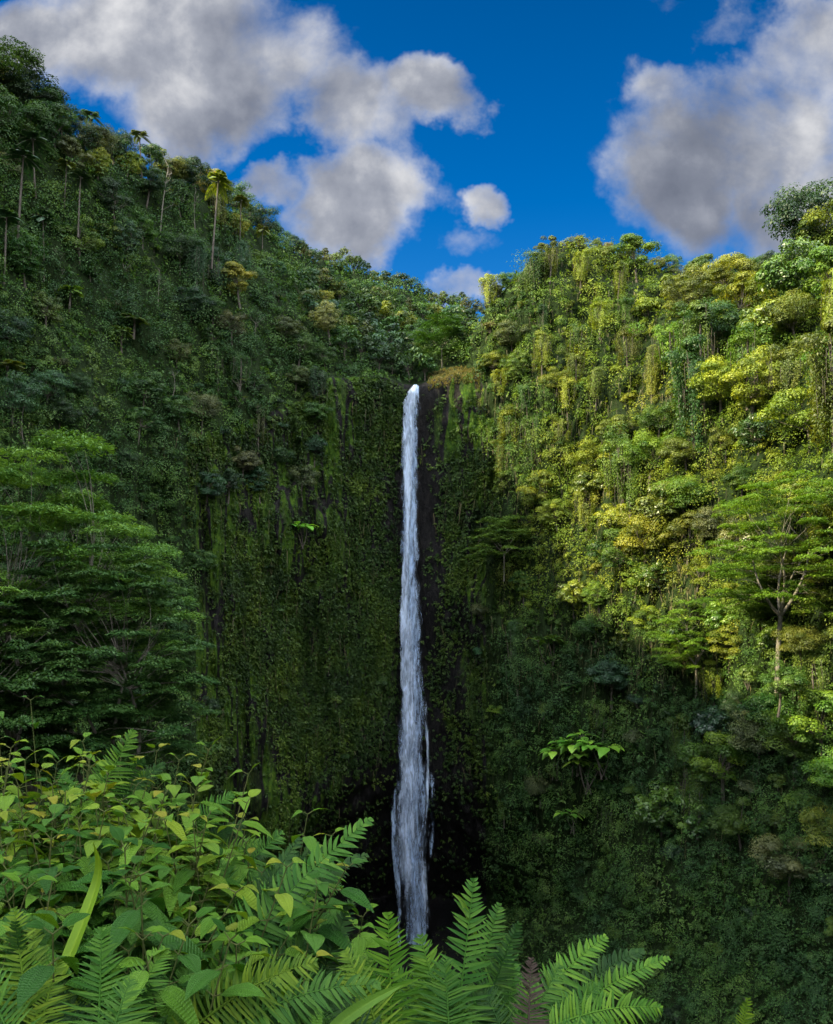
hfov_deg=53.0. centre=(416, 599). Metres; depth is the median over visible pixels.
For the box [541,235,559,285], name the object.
vine draped tree
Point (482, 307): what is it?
broadleaf tree
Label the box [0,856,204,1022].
broadleaf shrub
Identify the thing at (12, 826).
bank foliage
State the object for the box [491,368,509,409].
vine draped tree
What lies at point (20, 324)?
broadleaf tree
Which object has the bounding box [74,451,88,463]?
bush
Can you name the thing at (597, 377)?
vine draped tree
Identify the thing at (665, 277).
bush
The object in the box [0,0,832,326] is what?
sky
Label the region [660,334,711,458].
vine draped tree
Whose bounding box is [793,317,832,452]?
vine draped tree
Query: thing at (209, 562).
broadleaf tree
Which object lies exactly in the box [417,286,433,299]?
broadleaf tree
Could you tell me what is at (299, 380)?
broadleaf tree
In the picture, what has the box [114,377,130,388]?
bush
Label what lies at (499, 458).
vine draped tree
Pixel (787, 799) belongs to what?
bush
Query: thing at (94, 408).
bush
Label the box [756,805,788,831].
bush
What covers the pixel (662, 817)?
broadleaf tree
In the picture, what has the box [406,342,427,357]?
broadleaf tree
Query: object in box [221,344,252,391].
vine draped tree
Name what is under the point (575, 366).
vine draped tree
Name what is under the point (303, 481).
broadleaf tree
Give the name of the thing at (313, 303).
broadleaf tree
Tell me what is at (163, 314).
bush
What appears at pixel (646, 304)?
bush
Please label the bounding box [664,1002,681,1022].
bush
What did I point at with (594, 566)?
bush
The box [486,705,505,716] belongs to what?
bush
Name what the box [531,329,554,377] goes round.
vine draped tree
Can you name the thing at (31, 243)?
broadleaf tree
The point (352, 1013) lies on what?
strap leaf
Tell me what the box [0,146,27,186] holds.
broadleaf tree
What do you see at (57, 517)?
umbrella tree
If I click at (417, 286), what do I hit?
broadleaf tree
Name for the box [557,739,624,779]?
leaf plant
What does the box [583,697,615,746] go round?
vine draped tree
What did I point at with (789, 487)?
broadleaf tree
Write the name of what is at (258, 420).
vine draped tree
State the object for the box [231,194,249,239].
palm tree
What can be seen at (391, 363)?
broadleaf tree
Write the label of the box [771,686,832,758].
broadleaf tree
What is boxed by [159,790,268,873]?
fern
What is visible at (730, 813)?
broadleaf tree
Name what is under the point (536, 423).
vine draped tree
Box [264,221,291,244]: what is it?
broadleaf tree
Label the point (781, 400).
broadleaf tree
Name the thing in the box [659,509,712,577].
broadleaf tree
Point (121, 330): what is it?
tree fern
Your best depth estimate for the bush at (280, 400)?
183.92 m
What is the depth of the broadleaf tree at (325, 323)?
203.67 m
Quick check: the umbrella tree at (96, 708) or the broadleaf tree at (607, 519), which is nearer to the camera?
the umbrella tree at (96, 708)
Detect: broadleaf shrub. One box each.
[0,695,58,831]
[0,732,233,865]
[0,739,134,857]
[0,747,272,913]
[0,777,208,1021]
[0,793,178,979]
[0,819,170,977]
[0,837,373,1010]
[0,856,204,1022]
[0,868,349,1023]
[0,883,258,1023]
[1,750,202,879]
[1,775,353,953]
[34,764,213,880]
[39,798,353,978]
[50,773,318,985]
[102,849,326,994]
[137,883,332,1023]
[141,827,346,914]
[299,898,404,1023]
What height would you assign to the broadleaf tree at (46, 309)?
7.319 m
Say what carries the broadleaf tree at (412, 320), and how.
on the terrain at (436, 913)
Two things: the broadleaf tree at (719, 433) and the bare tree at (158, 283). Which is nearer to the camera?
the broadleaf tree at (719, 433)
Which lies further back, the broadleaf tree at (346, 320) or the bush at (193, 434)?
the broadleaf tree at (346, 320)
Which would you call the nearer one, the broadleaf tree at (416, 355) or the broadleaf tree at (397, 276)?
the broadleaf tree at (416, 355)
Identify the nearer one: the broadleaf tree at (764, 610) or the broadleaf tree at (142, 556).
the broadleaf tree at (764, 610)
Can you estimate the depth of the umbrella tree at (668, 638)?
136.70 m
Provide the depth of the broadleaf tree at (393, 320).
249.21 m
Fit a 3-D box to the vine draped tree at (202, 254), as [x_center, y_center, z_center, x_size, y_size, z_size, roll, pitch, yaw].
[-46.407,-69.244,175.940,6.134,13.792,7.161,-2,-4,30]
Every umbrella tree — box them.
[0,35,63,103]
[0,427,204,809]
[0,538,222,825]
[0,589,115,822]
[406,311,472,367]
[461,514,540,580]
[645,599,731,697]
[685,469,832,692]
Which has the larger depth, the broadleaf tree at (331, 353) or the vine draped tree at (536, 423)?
the broadleaf tree at (331, 353)
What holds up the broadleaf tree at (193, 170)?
on the terrain at (436, 913)
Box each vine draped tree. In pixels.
[184,235,210,299]
[205,346,224,393]
[206,192,230,234]
[206,246,249,293]
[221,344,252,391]
[233,240,251,273]
[250,403,266,453]
[304,365,328,405]
[475,389,486,432]
[477,414,494,456]
[478,273,500,315]
[490,435,505,481]
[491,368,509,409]
[496,780,507,828]
[497,404,521,455]
[503,413,543,459]
[504,619,522,699]
[517,383,534,424]
[518,437,537,481]
[521,248,544,304]
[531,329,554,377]
[534,303,551,338]
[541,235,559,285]
[541,430,572,496]
[548,413,571,450]
[554,375,579,429]
[555,318,595,365]
[556,348,585,385]
[572,247,591,292]
[573,485,602,537]
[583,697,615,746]
[588,296,618,339]
[588,366,605,410]
[591,780,613,844]
[594,421,639,506]
[610,451,648,519]
[611,261,628,304]
[614,297,634,340]
[614,324,645,367]
[626,321,688,380]
[642,344,668,403]
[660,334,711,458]
[665,713,691,780]
[672,300,717,409]
[673,741,721,839]
[698,659,724,712]
[723,320,791,409]
[761,647,832,716]
[765,339,806,392]
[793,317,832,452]
[818,268,832,324]
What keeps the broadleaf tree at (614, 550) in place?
on the terrain at (436, 913)
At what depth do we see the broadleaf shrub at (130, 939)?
2.63 m
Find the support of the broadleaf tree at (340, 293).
on the terrain at (436, 913)
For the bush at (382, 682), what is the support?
on the terrain at (436, 913)
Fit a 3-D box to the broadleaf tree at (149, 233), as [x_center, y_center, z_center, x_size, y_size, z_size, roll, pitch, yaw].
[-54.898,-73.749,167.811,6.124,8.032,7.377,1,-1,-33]
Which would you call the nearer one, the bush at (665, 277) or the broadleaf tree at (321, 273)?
the bush at (665, 277)
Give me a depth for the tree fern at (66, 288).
144.57 m
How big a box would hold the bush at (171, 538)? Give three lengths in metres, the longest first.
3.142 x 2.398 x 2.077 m
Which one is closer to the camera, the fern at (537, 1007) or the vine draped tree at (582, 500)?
the fern at (537, 1007)
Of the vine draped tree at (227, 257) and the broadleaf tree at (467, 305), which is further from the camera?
the broadleaf tree at (467, 305)
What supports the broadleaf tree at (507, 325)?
on the terrain at (436, 913)
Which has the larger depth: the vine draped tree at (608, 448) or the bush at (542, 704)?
the bush at (542, 704)
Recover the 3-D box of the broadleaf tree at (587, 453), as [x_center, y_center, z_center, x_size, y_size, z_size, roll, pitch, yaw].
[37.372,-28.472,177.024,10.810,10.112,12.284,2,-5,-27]
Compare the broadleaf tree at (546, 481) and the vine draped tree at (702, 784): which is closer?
the vine draped tree at (702, 784)
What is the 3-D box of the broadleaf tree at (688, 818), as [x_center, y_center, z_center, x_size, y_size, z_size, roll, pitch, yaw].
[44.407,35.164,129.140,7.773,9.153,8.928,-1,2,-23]
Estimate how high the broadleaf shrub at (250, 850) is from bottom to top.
1.730 m
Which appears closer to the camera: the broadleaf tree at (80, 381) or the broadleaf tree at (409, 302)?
the broadleaf tree at (80, 381)
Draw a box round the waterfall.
[391,384,432,944]
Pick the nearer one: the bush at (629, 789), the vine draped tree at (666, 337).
the bush at (629, 789)
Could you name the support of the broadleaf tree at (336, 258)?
on the terrain at (436, 913)
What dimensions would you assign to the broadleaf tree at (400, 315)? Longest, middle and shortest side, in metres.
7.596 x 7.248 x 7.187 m
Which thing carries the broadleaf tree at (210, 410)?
on the terrain at (436, 913)
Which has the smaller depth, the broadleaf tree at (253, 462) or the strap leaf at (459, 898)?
the strap leaf at (459, 898)
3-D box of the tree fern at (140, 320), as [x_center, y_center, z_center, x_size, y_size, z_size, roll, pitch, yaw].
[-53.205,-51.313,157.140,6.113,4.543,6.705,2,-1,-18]
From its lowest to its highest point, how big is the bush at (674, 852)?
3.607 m
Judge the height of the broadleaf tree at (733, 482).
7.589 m
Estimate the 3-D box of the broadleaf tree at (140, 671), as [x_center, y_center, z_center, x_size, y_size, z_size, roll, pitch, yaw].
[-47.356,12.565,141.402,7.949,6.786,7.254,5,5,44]
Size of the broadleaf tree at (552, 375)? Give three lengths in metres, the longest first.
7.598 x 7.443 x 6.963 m
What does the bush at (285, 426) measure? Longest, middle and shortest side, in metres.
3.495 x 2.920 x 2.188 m
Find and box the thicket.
[0,88,832,1023]
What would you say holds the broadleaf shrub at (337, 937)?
on the ground
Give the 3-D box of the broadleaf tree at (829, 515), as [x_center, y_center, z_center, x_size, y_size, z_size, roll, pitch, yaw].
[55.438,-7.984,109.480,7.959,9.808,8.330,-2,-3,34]
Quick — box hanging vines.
[0,245,832,928]
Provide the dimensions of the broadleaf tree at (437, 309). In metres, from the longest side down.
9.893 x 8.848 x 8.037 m
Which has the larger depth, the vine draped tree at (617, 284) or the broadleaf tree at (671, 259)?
the broadleaf tree at (671, 259)
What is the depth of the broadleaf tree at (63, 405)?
128.48 m
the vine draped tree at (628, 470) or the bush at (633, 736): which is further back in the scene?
the vine draped tree at (628, 470)
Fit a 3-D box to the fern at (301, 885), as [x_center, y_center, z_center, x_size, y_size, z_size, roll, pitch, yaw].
[-0.551,1.575,2.963,0.804,1.588,0.838,0,0,-32]
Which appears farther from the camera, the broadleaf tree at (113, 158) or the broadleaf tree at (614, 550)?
the broadleaf tree at (113, 158)
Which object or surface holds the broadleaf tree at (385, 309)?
on the terrain at (436, 913)
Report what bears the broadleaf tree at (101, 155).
on the terrain at (436, 913)
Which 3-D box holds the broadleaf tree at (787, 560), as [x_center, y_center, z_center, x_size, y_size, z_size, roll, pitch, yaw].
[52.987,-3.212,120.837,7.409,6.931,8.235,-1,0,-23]
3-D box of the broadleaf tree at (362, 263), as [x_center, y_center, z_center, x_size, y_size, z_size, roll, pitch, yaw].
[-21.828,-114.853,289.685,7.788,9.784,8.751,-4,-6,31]
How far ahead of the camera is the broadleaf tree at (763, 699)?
115.69 m
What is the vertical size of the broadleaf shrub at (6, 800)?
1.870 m
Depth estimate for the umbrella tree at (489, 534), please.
184.85 m
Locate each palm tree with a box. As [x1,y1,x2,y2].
[0,144,46,239]
[0,208,21,283]
[17,129,56,198]
[26,209,58,281]
[57,158,76,206]
[68,168,95,237]
[81,109,105,150]
[129,129,151,178]
[205,169,232,268]
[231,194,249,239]
[255,224,269,248]
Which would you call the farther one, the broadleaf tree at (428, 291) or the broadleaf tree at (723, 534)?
the broadleaf tree at (428, 291)
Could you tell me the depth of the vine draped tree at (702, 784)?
128.62 m
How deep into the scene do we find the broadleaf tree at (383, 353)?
206.67 m
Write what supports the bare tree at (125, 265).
on the terrain at (436, 913)
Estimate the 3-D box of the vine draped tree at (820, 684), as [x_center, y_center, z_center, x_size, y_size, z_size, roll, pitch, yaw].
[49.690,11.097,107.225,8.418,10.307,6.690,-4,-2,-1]
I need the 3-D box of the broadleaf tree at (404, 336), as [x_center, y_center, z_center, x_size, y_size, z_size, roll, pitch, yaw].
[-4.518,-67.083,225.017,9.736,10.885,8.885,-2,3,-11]
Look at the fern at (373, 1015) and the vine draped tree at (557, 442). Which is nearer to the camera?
the fern at (373, 1015)
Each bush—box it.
[0,485,14,492]
[22,357,40,370]
[45,356,70,368]
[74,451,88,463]
[79,404,100,417]
[85,678,97,683]
[105,296,121,310]
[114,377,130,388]
[159,312,170,319]
[164,535,180,543]
[186,430,201,439]
[193,383,205,390]
[219,426,232,437]
[273,396,286,404]
[277,421,288,429]
[330,695,341,706]
[340,754,350,760]
[374,677,388,686]
[469,603,490,619]
[472,647,481,654]
[483,321,496,332]
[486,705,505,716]
[515,738,523,747]
[517,300,526,307]
[531,833,548,849]
[537,702,547,719]
[566,300,574,310]
[570,889,587,903]
[589,563,601,573]
[603,925,621,940]
[609,364,621,373]
[620,392,638,404]
[620,727,643,746]
[622,783,639,795]
[626,694,642,708]
[630,296,662,317]
[656,706,674,723]
[659,273,678,294]
[659,843,684,859]
[663,944,677,956]
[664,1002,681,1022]
[713,941,723,954]
[721,582,739,594]
[734,995,752,1007]
[736,665,760,689]
[737,779,760,794]
[741,905,756,921]
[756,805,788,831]
[768,772,785,791]
[772,470,789,479]
[778,787,822,810]
[790,758,814,780]
[798,340,814,355]
[809,962,820,974]
[815,871,832,892]
[821,453,832,472]
[821,626,832,639]
[823,916,832,939]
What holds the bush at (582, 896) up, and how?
on the terrain at (436, 913)
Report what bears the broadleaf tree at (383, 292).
on the terrain at (436, 913)
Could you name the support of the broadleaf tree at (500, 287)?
on the terrain at (436, 913)
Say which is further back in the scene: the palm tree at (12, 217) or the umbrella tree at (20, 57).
the umbrella tree at (20, 57)
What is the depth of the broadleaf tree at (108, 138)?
166.54 m
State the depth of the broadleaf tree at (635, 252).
202.88 m
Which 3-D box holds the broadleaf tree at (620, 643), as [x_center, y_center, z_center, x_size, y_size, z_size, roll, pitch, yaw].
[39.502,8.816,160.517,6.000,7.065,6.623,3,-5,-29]
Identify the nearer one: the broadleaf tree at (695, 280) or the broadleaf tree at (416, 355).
the broadleaf tree at (695, 280)
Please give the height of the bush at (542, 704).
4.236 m
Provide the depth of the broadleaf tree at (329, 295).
229.59 m
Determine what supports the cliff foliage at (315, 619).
attached to the terrain at (436, 913)
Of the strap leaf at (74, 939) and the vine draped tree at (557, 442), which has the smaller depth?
the strap leaf at (74, 939)
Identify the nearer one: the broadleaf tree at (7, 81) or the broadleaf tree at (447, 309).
the broadleaf tree at (7, 81)
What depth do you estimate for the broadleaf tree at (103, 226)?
157.66 m
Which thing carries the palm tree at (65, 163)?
on the terrain at (436, 913)
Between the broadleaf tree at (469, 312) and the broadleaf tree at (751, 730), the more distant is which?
the broadleaf tree at (469, 312)
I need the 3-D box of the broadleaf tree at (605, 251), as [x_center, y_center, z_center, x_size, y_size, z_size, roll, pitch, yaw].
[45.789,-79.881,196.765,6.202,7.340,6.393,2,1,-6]
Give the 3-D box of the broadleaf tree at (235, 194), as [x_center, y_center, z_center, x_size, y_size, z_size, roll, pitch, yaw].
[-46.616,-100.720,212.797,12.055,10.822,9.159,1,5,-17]
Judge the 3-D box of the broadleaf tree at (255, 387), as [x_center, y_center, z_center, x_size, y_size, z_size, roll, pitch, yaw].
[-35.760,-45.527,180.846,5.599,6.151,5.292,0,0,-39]
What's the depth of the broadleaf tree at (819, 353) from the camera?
127.95 m
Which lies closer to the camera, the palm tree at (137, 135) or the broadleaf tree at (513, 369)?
the palm tree at (137, 135)
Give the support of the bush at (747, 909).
on the terrain at (436, 913)
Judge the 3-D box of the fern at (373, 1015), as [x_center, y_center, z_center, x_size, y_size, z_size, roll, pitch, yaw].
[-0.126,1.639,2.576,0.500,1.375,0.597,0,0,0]
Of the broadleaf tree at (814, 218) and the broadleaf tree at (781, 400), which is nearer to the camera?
the broadleaf tree at (781, 400)
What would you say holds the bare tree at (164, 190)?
on the terrain at (436, 913)
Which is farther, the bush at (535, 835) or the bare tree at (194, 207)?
the bare tree at (194, 207)
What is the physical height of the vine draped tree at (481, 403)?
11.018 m
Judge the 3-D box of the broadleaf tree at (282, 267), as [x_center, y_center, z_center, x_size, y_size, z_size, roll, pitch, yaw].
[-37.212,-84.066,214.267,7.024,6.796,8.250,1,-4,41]
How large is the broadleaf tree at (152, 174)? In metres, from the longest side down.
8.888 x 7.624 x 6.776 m
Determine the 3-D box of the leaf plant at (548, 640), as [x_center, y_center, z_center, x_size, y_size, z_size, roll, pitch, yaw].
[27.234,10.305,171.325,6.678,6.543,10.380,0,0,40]
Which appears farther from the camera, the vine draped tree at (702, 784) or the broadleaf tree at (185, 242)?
the broadleaf tree at (185, 242)
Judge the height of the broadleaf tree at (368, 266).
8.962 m
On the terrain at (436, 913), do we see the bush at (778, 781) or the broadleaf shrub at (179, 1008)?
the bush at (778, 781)
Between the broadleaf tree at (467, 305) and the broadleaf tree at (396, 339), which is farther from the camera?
the broadleaf tree at (467, 305)
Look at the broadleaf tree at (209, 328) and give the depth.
174.61 m
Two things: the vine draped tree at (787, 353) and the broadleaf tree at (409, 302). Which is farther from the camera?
the broadleaf tree at (409, 302)
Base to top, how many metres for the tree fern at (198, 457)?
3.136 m
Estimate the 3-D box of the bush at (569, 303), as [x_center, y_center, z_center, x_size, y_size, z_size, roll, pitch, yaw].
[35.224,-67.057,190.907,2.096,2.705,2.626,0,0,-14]
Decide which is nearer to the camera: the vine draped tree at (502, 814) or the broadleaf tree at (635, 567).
the broadleaf tree at (635, 567)
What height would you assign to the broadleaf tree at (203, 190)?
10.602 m
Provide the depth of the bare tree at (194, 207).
189.28 m
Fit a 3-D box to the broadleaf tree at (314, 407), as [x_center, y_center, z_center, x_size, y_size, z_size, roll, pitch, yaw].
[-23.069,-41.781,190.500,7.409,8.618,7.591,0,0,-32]
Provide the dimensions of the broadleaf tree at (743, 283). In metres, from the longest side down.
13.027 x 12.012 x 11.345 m
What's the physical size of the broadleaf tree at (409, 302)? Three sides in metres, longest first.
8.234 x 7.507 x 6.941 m
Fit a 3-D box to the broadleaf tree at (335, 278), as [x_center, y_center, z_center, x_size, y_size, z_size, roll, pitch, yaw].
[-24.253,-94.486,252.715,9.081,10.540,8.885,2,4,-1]
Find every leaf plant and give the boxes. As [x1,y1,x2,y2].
[290,521,318,548]
[526,635,566,664]
[538,737,568,780]
[553,805,587,834]
[555,729,600,776]
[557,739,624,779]
[562,749,610,794]
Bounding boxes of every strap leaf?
[0,927,62,1009]
[58,843,101,974]
[330,985,401,1023]
[452,893,476,933]
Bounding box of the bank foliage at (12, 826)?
[1,819,356,1022]
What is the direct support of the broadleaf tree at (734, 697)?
on the terrain at (436, 913)
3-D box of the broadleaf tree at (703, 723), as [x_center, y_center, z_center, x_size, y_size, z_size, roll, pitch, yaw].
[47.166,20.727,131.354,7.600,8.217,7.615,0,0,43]
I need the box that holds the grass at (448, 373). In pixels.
[426,365,480,390]
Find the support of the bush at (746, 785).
on the terrain at (436, 913)
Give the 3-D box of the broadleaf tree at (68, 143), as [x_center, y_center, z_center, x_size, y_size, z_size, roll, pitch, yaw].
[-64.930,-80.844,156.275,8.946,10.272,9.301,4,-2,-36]
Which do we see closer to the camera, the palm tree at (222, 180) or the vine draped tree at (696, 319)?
the vine draped tree at (696, 319)
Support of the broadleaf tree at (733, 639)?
on the terrain at (436, 913)
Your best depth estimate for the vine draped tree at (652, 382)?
167.06 m
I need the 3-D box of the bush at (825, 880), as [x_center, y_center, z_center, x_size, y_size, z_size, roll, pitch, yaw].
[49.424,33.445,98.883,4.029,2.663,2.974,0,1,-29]
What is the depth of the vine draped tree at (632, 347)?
175.88 m
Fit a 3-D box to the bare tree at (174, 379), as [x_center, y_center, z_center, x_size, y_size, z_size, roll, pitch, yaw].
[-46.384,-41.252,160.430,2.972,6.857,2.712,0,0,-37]
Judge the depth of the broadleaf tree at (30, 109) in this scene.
148.49 m
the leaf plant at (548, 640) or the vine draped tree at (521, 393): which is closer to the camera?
the leaf plant at (548, 640)
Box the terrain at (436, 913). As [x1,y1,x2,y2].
[0,111,832,1023]
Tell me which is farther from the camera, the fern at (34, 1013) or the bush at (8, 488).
the bush at (8, 488)
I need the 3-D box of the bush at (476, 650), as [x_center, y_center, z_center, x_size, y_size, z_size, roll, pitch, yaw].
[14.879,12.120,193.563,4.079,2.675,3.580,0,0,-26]
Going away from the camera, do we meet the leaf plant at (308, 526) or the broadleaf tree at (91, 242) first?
the broadleaf tree at (91, 242)
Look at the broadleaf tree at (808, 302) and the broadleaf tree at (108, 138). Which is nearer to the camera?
the broadleaf tree at (808, 302)
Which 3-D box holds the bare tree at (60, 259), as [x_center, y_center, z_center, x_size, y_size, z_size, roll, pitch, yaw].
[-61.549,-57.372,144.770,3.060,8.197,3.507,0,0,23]
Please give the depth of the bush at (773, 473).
130.29 m
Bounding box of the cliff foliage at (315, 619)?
[185,377,501,962]
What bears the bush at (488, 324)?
on the terrain at (436, 913)
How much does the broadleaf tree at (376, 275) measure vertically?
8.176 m
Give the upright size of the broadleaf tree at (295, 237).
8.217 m
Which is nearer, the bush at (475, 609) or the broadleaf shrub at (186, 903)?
the broadleaf shrub at (186, 903)
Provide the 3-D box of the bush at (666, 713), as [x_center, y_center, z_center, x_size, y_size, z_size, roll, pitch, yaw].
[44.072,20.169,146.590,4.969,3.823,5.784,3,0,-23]
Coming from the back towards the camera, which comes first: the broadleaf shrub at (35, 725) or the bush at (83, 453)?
the bush at (83, 453)
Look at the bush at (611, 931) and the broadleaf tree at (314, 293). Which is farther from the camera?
the broadleaf tree at (314, 293)
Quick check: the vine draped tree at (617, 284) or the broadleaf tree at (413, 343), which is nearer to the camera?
the vine draped tree at (617, 284)
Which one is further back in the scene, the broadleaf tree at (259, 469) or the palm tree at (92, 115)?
the broadleaf tree at (259, 469)
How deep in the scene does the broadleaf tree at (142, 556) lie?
140.23 m
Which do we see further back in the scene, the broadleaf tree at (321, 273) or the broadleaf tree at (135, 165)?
the broadleaf tree at (321, 273)
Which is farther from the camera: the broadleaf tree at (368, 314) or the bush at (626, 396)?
the broadleaf tree at (368, 314)
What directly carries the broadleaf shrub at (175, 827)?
on the ground
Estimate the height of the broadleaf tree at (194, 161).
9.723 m
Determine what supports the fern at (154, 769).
on the ground
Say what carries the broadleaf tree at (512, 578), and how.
on the terrain at (436, 913)
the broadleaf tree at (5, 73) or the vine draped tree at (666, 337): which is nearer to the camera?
the broadleaf tree at (5, 73)
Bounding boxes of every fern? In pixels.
[0,359,26,387]
[0,906,88,1023]
[29,927,172,1023]
[47,728,165,829]
[55,285,84,312]
[84,271,98,280]
[107,325,133,352]
[118,313,149,339]
[152,948,380,1023]
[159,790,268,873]
[193,817,373,1016]
[194,455,204,469]
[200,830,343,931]
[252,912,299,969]
[253,899,375,1023]
[304,912,444,1023]
[391,878,527,1023]
[469,933,670,1023]
[541,981,662,1023]
[561,683,580,690]
[733,997,754,1023]
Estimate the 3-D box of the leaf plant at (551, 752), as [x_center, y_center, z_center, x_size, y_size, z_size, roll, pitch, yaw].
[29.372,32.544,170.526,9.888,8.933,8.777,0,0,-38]
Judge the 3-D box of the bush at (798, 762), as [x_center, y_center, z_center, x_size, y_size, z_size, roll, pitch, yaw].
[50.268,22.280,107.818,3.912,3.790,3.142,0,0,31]
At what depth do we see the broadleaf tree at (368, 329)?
219.24 m
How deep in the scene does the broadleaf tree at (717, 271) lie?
167.81 m
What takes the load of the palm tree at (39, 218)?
on the terrain at (436, 913)
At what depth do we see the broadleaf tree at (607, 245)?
201.10 m
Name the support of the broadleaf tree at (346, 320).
on the terrain at (436, 913)
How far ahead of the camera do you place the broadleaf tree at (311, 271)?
228.81 m
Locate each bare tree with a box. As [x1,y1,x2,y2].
[9,396,31,443]
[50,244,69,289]
[122,244,131,291]
[150,256,166,305]
[153,148,176,231]
[166,368,181,393]
[188,185,199,235]
[229,376,247,413]
[249,314,265,336]
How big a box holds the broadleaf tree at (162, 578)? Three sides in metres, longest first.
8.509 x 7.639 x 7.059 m
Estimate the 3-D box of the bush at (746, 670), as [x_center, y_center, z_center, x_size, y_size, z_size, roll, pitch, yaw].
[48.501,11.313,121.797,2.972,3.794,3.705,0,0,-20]
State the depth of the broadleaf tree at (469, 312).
227.87 m
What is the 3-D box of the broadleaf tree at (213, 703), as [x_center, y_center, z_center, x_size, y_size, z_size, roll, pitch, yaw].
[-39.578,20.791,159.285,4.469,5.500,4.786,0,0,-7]
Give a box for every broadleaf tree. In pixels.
[0,51,10,84]
[0,61,15,85]
[0,69,61,116]
[0,74,24,96]
[0,83,25,156]
[0,96,60,141]
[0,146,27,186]
[0,227,46,288]
[0,309,36,353]
[0,370,49,424]
[14,87,79,130]
[20,369,74,405]
[24,100,70,152]
[24,657,45,663]
[31,290,63,326]
[35,83,86,134]
[38,537,69,569]
[39,397,85,427]
[49,134,95,168]
[51,214,104,265]
[64,118,102,149]
[65,372,94,400]
[77,118,119,158]
[85,147,112,180]
[87,212,121,247]
[93,176,134,226]
[102,127,128,164]
[110,127,140,166]
[111,151,144,182]
[112,215,144,268]
[114,447,141,479]
[118,547,153,564]
[126,153,152,176]
[126,371,168,405]
[127,406,163,444]
[127,655,161,690]
[129,211,158,248]
[134,164,166,207]
[137,143,172,180]
[143,574,178,613]
[148,442,178,475]
[153,483,179,508]
[157,153,188,180]
[159,231,199,274]
[160,160,181,182]
[162,339,192,367]
[162,395,192,438]
[163,179,191,222]
[167,157,198,184]
[170,625,186,652]
[171,284,216,318]
[177,155,213,188]
[184,391,223,433]
[184,549,217,583]
[195,471,227,512]
[197,168,225,204]
[198,180,234,203]
[198,695,220,723]
[199,294,225,325]
[200,323,222,355]
[214,309,247,344]
[215,261,257,309]
[218,468,245,503]
[224,181,256,210]
[224,213,251,243]
[231,445,262,482]
[238,203,259,226]
[244,376,264,395]
[244,465,270,503]
[245,202,280,233]
[261,257,286,280]
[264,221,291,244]
[270,315,307,347]
[273,445,296,462]
[283,234,306,251]
[285,364,310,395]
[287,275,321,310]
[287,330,321,366]
[288,464,320,500]
[294,242,311,257]
[296,266,319,284]
[297,247,320,259]
[297,288,324,316]
[301,293,339,329]
[302,401,333,434]
[302,434,327,466]
[305,250,324,262]
[306,267,334,289]
[307,299,341,344]
[308,345,337,366]
[314,247,333,260]
[316,290,334,300]
[322,252,342,265]
[323,267,351,289]
[327,324,361,359]
[329,280,349,300]
[331,246,359,264]
[334,300,355,318]
[335,315,358,329]
[341,320,374,337]
[342,256,365,272]
[346,287,372,309]
[348,278,365,293]
[349,336,374,360]
[351,309,374,326]
[356,262,376,278]
[358,295,382,317]
[360,335,384,352]
[363,345,394,369]
[369,270,383,283]
[369,318,399,337]
[369,330,403,352]
[370,286,388,297]
[371,300,398,328]
[378,343,402,373]
[380,296,400,310]
[380,315,404,331]
[381,270,395,286]
[385,330,416,353]
[390,310,406,321]
[390,346,424,381]
[391,272,409,288]
[397,311,417,329]
[399,275,417,287]
[402,325,426,335]
[405,297,420,314]
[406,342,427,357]
[408,301,434,318]
[409,282,424,293]
[415,354,438,380]
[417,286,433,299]
[425,303,444,319]
[427,292,437,301]
[432,290,447,304]
[441,294,459,304]
[441,304,458,317]
[446,306,478,327]
[447,291,465,305]
[449,320,476,346]
[459,297,483,314]
[476,350,506,371]
[478,299,490,313]
[484,285,502,298]
[492,318,531,351]
[497,272,517,287]
[498,348,531,385]
[508,570,538,606]
[516,469,557,512]
[523,774,551,808]
[533,243,550,257]
[535,498,569,537]
[538,366,573,397]
[555,579,590,618]
[558,237,573,247]
[561,438,610,473]
[566,235,588,247]
[570,470,604,502]
[575,613,602,652]
[580,580,608,619]
[584,650,631,712]
[585,526,639,592]
[589,237,602,249]
[593,503,628,529]
[595,414,636,445]
[596,242,612,251]
[596,246,622,270]
[607,629,629,660]
[610,232,661,282]
[612,510,678,578]
[614,428,675,486]
[615,247,637,257]
[620,561,652,604]
[626,605,660,646]
[631,400,676,444]
[631,481,681,544]
[632,560,673,599]
[632,780,680,837]
[646,256,666,268]
[651,475,715,518]
[656,428,703,475]
[658,254,682,272]
[659,263,712,331]
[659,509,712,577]
[667,621,695,644]
[668,264,686,277]
[674,795,711,854]
[676,297,748,355]
[676,730,752,806]
[683,555,710,597]
[684,253,726,287]
[686,355,753,421]
[688,505,743,537]
[690,705,734,751]
[692,252,756,300]
[700,600,739,646]
[705,619,742,679]
[707,796,752,850]
[708,426,740,462]
[710,519,760,568]
[712,271,778,331]
[718,343,790,430]
[719,688,756,721]
[720,463,763,507]
[727,260,767,295]
[727,413,778,455]
[727,710,786,776]
[731,574,781,631]
[733,684,797,723]
[736,299,797,351]
[746,832,823,902]
[748,255,773,268]
[748,620,790,670]
[752,709,819,781]
[754,235,824,313]
[754,378,830,453]
[755,555,801,585]
[758,250,783,268]
[758,288,819,345]
[758,658,810,717]
[759,177,832,251]
[768,481,812,533]
[770,624,829,669]
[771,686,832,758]
[789,198,832,247]
[793,245,832,311]
[798,747,832,787]
[798,803,832,864]
[801,336,832,379]
[803,563,828,619]
[806,503,832,549]

